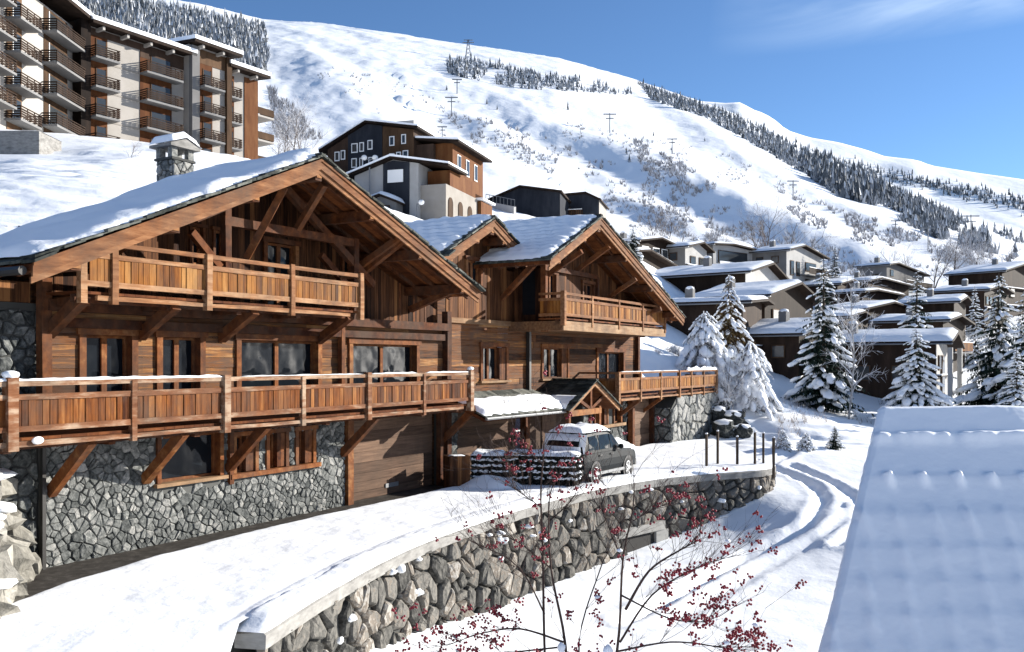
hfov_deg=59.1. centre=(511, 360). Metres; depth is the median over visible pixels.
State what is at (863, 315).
village house
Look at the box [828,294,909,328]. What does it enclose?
village house
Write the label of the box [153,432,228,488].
window
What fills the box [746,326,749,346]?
window
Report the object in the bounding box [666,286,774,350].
village house
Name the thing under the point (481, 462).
firewood stack
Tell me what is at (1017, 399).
spruce tree
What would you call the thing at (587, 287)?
window
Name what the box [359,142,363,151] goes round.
window
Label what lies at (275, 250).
window
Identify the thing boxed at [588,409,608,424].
window
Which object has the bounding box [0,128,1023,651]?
snow ground
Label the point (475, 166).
window
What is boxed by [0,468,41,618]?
boulder wall
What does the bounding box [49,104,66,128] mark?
window
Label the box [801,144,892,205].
conifer belt
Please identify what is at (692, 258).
window
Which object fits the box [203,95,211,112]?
window
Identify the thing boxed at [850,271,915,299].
village house
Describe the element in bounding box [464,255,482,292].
window
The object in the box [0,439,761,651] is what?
driveway snow
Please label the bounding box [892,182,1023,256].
conifer belt
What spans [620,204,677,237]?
bare tree
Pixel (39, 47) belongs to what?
apartment block
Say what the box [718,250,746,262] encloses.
window
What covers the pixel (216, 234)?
window
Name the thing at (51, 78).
window
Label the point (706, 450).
fence post
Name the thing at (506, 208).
parapet wall
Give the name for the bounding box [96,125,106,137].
window
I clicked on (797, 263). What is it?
window
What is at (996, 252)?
bare tree
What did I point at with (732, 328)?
spruce tree
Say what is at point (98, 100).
window
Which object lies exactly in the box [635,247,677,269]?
village house
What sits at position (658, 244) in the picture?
village house
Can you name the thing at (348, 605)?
retaining wall
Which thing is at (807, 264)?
window
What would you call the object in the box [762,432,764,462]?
fence post
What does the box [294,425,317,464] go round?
window
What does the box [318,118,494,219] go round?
hotel building
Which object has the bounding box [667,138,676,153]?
lift pylon
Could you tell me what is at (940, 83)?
sky
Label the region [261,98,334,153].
bare tree
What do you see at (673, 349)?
frosted shrub
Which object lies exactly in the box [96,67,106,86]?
window
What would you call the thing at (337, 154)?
window
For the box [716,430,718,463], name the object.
fence post
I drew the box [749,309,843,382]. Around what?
village house
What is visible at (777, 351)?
window
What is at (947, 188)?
conifer forest
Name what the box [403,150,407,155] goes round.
window
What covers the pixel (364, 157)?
street lamp
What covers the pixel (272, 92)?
frosty scrub
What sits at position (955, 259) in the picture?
bare tree
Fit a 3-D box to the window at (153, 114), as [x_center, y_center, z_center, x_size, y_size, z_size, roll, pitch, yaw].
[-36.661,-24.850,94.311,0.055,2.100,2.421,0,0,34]
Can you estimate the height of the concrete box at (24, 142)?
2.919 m
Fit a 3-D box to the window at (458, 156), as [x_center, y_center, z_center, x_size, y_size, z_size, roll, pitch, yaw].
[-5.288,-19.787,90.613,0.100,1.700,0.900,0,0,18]
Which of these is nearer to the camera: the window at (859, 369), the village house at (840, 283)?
the window at (859, 369)
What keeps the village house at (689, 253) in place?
on the snow ground
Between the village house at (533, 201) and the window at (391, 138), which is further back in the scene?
the village house at (533, 201)
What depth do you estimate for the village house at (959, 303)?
115.68 m
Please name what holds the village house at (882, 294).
on the snow ground
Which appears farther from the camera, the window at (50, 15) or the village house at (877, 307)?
the village house at (877, 307)
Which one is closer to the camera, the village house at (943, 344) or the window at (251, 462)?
the window at (251, 462)
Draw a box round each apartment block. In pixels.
[0,0,92,135]
[70,14,273,159]
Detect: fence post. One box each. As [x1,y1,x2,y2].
[705,433,707,465]
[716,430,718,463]
[736,435,738,463]
[754,431,755,463]
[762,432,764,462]
[772,436,774,477]
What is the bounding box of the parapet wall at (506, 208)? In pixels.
[486,194,515,213]
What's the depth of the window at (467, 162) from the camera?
92.94 m
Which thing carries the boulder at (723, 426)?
on the snow ground
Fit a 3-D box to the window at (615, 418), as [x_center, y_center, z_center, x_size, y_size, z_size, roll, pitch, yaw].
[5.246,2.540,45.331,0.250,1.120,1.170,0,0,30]
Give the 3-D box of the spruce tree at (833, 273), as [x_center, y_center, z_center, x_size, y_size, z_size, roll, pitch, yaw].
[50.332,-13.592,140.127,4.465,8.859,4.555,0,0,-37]
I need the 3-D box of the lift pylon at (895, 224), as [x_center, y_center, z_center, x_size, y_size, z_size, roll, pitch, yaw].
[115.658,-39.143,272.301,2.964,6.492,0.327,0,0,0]
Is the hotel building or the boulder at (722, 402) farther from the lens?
the hotel building
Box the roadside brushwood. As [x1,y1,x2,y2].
[777,397,893,434]
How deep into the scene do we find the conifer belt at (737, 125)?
446.33 m
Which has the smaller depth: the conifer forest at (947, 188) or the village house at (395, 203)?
the village house at (395, 203)
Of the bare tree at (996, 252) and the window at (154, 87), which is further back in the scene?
the bare tree at (996, 252)
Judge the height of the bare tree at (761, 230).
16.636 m
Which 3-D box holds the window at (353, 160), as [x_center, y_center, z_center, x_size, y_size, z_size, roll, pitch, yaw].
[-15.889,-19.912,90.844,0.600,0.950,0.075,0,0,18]
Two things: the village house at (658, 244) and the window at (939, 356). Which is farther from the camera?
the village house at (658, 244)
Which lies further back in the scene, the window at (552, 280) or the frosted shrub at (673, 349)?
the frosted shrub at (673, 349)
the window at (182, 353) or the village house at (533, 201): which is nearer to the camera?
the window at (182, 353)
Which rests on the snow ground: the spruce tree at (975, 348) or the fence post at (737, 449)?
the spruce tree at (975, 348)
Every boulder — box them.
[710,405,725,420]
[710,418,734,437]
[717,397,731,409]
[724,410,748,425]
[733,423,752,438]
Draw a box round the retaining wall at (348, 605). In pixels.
[230,460,776,651]
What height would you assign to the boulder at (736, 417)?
1.135 m
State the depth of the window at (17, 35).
77.24 m
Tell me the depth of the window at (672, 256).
124.36 m
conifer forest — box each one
[77,0,270,70]
[795,138,1023,215]
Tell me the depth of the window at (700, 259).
126.82 m
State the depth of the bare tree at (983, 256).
154.55 m
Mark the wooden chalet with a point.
(272, 338)
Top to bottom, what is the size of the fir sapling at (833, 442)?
2.015 m
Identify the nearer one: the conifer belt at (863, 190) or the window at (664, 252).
the window at (664, 252)
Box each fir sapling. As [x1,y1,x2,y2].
[770,429,793,451]
[796,432,817,451]
[825,426,846,449]
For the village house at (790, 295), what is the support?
on the snow ground
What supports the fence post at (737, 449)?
on the driveway
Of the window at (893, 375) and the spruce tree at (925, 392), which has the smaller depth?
the spruce tree at (925, 392)
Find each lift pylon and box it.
[437,126,446,136]
[445,96,457,112]
[462,39,473,59]
[603,113,615,132]
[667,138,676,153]
[787,180,798,197]
[890,220,900,234]
[920,227,935,247]
[962,215,979,233]
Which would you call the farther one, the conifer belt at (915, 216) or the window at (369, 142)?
the conifer belt at (915, 216)
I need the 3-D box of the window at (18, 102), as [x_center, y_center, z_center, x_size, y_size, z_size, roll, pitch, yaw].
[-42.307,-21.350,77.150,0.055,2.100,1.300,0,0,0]
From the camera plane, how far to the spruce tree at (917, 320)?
85.81 m
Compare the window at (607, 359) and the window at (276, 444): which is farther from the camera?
the window at (607, 359)
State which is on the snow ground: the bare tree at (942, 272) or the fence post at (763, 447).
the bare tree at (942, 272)
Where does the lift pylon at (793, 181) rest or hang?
on the ski slope
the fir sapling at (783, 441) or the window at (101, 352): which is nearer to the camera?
the window at (101, 352)
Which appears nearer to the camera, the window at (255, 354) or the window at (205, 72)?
the window at (255, 354)
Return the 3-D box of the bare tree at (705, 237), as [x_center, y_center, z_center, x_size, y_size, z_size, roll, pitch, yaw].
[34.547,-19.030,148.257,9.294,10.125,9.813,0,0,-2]
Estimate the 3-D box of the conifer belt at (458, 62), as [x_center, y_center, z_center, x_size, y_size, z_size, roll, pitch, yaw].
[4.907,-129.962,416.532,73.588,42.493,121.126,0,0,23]
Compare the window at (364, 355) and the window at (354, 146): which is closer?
the window at (364, 355)
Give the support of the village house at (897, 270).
on the snow ground
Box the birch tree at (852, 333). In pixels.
[817,264,888,418]
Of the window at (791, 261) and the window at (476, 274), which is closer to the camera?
the window at (476, 274)
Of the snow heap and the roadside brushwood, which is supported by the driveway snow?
the snow heap
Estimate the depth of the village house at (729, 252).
132.31 m
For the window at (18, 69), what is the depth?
77.24 m
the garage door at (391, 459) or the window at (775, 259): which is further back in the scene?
the window at (775, 259)
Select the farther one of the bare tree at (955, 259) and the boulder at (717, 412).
the bare tree at (955, 259)
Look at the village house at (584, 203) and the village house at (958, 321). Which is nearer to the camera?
the village house at (958, 321)
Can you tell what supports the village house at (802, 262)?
on the snow ground
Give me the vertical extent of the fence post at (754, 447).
1.883 m
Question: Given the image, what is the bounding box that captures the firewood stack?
[470,449,504,478]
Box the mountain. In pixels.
[701,101,1023,235]
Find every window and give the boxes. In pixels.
[12,1,19,15]
[12,33,20,49]
[12,67,20,83]
[12,100,20,117]
[49,11,66,36]
[49,43,66,67]
[49,74,66,97]
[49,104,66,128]
[70,328,138,419]
[96,38,106,57]
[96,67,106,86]
[96,96,106,115]
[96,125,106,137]
[151,55,170,76]
[151,83,170,104]
[151,110,170,131]
[153,331,207,389]
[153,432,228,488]
[187,223,207,264]
[203,69,211,85]
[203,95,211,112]
[203,121,211,138]
[210,226,220,255]
[230,333,321,386]
[234,430,258,473]
[261,236,300,306]
[265,427,290,468]
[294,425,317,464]
[335,152,339,160]
[340,256,348,279]
[341,150,344,159]
[345,338,421,383]
[351,143,357,152]
[351,158,356,167]
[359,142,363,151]
[367,140,372,149]
[389,136,393,145]
[401,134,405,143]
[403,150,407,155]
[457,154,460,167]
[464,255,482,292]
[466,159,469,177]
[474,164,477,181]
[475,342,511,382]
[523,271,534,314]
[537,344,570,380]
[548,272,558,317]
[581,280,595,320]
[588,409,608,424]
[592,348,625,377]
[612,401,622,422]
[653,247,659,253]
[662,249,667,258]
[669,252,676,260]
[690,256,695,264]
[699,257,702,264]
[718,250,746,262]
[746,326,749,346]
[771,256,778,262]
[771,345,784,357]
[772,309,778,317]
[790,260,793,274]
[796,261,799,275]
[805,262,815,271]
[854,365,869,380]
[891,365,909,380]
[938,355,940,369]
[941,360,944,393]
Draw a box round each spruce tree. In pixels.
[628,227,645,261]
[713,275,764,365]
[780,259,874,416]
[825,246,842,278]
[877,328,956,410]
[897,272,956,378]
[946,276,1022,405]
[965,287,989,365]
[981,287,1023,405]
[996,347,1023,405]
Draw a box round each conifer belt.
[444,53,631,94]
[637,78,960,231]
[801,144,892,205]
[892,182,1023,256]
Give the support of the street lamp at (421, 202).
on the snow ground
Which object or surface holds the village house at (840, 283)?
on the snow ground
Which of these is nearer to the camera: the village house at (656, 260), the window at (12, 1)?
the window at (12, 1)
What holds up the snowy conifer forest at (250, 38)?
on the ski slope
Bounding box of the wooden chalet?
[0,132,717,569]
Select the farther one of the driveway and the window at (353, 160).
the window at (353, 160)
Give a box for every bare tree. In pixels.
[123,143,142,157]
[260,119,300,154]
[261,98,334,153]
[262,86,326,150]
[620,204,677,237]
[653,218,699,241]
[702,217,745,241]
[731,185,803,247]
[765,206,844,253]
[867,230,919,267]
[916,229,978,287]
[933,218,988,280]
[957,227,1023,264]
[957,239,1011,268]
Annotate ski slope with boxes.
[134,0,1023,281]
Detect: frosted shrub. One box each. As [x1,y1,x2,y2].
[661,342,683,355]
[683,339,774,411]
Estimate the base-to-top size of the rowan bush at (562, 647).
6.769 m
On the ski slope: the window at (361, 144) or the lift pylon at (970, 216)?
the lift pylon at (970, 216)
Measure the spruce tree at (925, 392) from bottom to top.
7.991 m
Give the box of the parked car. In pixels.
[544,422,635,481]
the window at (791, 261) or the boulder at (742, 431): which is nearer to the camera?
the boulder at (742, 431)
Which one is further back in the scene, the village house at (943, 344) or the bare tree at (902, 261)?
the bare tree at (902, 261)
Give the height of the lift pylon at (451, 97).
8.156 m
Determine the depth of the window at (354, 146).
90.79 m
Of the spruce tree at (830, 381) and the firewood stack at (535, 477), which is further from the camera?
the spruce tree at (830, 381)
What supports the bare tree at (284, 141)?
on the snow ground
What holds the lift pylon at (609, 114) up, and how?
on the ski slope
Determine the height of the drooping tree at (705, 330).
7.622 m
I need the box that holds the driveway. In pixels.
[13,477,471,633]
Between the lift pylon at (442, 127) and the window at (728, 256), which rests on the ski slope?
the lift pylon at (442, 127)
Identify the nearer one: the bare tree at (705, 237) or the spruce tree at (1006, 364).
the spruce tree at (1006, 364)
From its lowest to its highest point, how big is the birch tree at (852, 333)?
11.453 m
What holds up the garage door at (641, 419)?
in the wooden chalet
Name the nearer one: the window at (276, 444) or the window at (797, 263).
the window at (276, 444)
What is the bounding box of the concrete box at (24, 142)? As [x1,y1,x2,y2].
[0,130,61,154]
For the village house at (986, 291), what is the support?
on the snow ground
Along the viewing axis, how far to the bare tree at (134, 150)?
60.18 m
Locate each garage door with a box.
[354,414,431,500]
[457,411,515,473]
[635,399,648,446]
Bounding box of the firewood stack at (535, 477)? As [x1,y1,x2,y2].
[502,449,583,485]
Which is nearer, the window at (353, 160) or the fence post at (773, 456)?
the fence post at (773, 456)
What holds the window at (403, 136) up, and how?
in the hotel building
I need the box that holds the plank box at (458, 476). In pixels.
[443,454,469,487]
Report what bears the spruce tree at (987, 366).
on the snow ground
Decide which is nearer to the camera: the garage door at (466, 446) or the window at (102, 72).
the garage door at (466, 446)
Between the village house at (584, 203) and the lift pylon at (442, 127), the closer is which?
the village house at (584, 203)
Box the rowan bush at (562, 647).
[391,364,806,651]
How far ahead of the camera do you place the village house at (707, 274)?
94.77 m
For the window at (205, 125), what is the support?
in the apartment block at (143, 86)
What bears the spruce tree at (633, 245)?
on the snow ground
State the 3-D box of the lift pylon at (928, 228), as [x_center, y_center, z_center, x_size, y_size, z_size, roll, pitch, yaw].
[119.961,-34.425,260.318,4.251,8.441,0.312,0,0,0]
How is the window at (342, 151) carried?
in the hotel building
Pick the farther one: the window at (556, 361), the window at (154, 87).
the window at (154, 87)
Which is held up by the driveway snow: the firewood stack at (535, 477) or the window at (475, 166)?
the firewood stack at (535, 477)
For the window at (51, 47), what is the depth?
83.49 m
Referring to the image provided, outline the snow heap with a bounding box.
[460,475,522,488]
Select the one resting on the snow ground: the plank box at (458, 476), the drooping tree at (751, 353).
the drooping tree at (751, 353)
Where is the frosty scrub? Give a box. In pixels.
[266,66,1014,276]
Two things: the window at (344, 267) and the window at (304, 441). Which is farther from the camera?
the window at (344, 267)
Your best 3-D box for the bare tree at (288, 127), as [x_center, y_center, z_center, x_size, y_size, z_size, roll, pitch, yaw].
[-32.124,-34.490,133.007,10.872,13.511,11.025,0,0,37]
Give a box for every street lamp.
[361,155,377,192]
[416,200,424,217]
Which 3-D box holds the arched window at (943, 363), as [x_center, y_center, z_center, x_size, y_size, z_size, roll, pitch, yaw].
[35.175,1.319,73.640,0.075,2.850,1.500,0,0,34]
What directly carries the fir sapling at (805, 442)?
on the snow ground
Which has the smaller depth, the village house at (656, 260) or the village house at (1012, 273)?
the village house at (656, 260)
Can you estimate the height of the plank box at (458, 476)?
1.170 m
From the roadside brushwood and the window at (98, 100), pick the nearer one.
the roadside brushwood
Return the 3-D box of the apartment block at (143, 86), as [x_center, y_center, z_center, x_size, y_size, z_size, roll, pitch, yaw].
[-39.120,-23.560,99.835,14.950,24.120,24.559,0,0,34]
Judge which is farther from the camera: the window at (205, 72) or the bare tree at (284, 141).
the bare tree at (284, 141)
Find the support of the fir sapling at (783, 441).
on the snow ground
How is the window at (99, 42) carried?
in the apartment block at (143, 86)
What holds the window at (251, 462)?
in the wooden chalet
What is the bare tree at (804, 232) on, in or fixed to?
on the snow ground
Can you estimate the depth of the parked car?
33.21 m
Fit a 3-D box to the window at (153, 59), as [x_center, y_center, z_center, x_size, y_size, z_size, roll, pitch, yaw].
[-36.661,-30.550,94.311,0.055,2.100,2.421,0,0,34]
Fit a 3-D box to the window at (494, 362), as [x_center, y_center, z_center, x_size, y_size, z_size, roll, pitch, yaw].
[-0.736,0.070,36.141,0.340,1.600,2.310,0,0,30]
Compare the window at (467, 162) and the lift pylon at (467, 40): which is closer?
the window at (467, 162)
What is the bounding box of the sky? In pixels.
[181,0,1023,178]
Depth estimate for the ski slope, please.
294.33 m
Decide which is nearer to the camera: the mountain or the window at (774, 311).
the window at (774, 311)
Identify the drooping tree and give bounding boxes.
[675,311,738,406]
[723,342,784,420]
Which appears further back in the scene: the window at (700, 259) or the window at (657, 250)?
the window at (700, 259)
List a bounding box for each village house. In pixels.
[371,191,404,212]
[487,185,570,216]
[565,191,608,218]
[620,231,675,258]
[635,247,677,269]
[654,256,788,292]
[664,236,714,265]
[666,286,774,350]
[693,238,758,263]
[695,276,825,318]
[749,240,831,281]
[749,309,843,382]
[803,273,863,304]
[814,307,875,328]
[817,321,964,405]
[827,281,906,304]
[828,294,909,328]
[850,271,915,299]
[852,256,932,291]
[868,306,975,372]
[898,288,972,339]
[925,278,1015,333]
[943,258,1023,316]
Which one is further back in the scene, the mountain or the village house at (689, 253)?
the mountain
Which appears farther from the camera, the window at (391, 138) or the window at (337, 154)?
the window at (337, 154)
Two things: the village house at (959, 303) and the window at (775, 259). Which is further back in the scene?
the window at (775, 259)
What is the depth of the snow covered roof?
12.79 m
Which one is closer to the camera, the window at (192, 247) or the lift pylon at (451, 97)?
the window at (192, 247)
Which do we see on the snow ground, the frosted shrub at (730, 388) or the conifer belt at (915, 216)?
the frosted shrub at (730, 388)
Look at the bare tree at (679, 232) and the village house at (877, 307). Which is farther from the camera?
the bare tree at (679, 232)

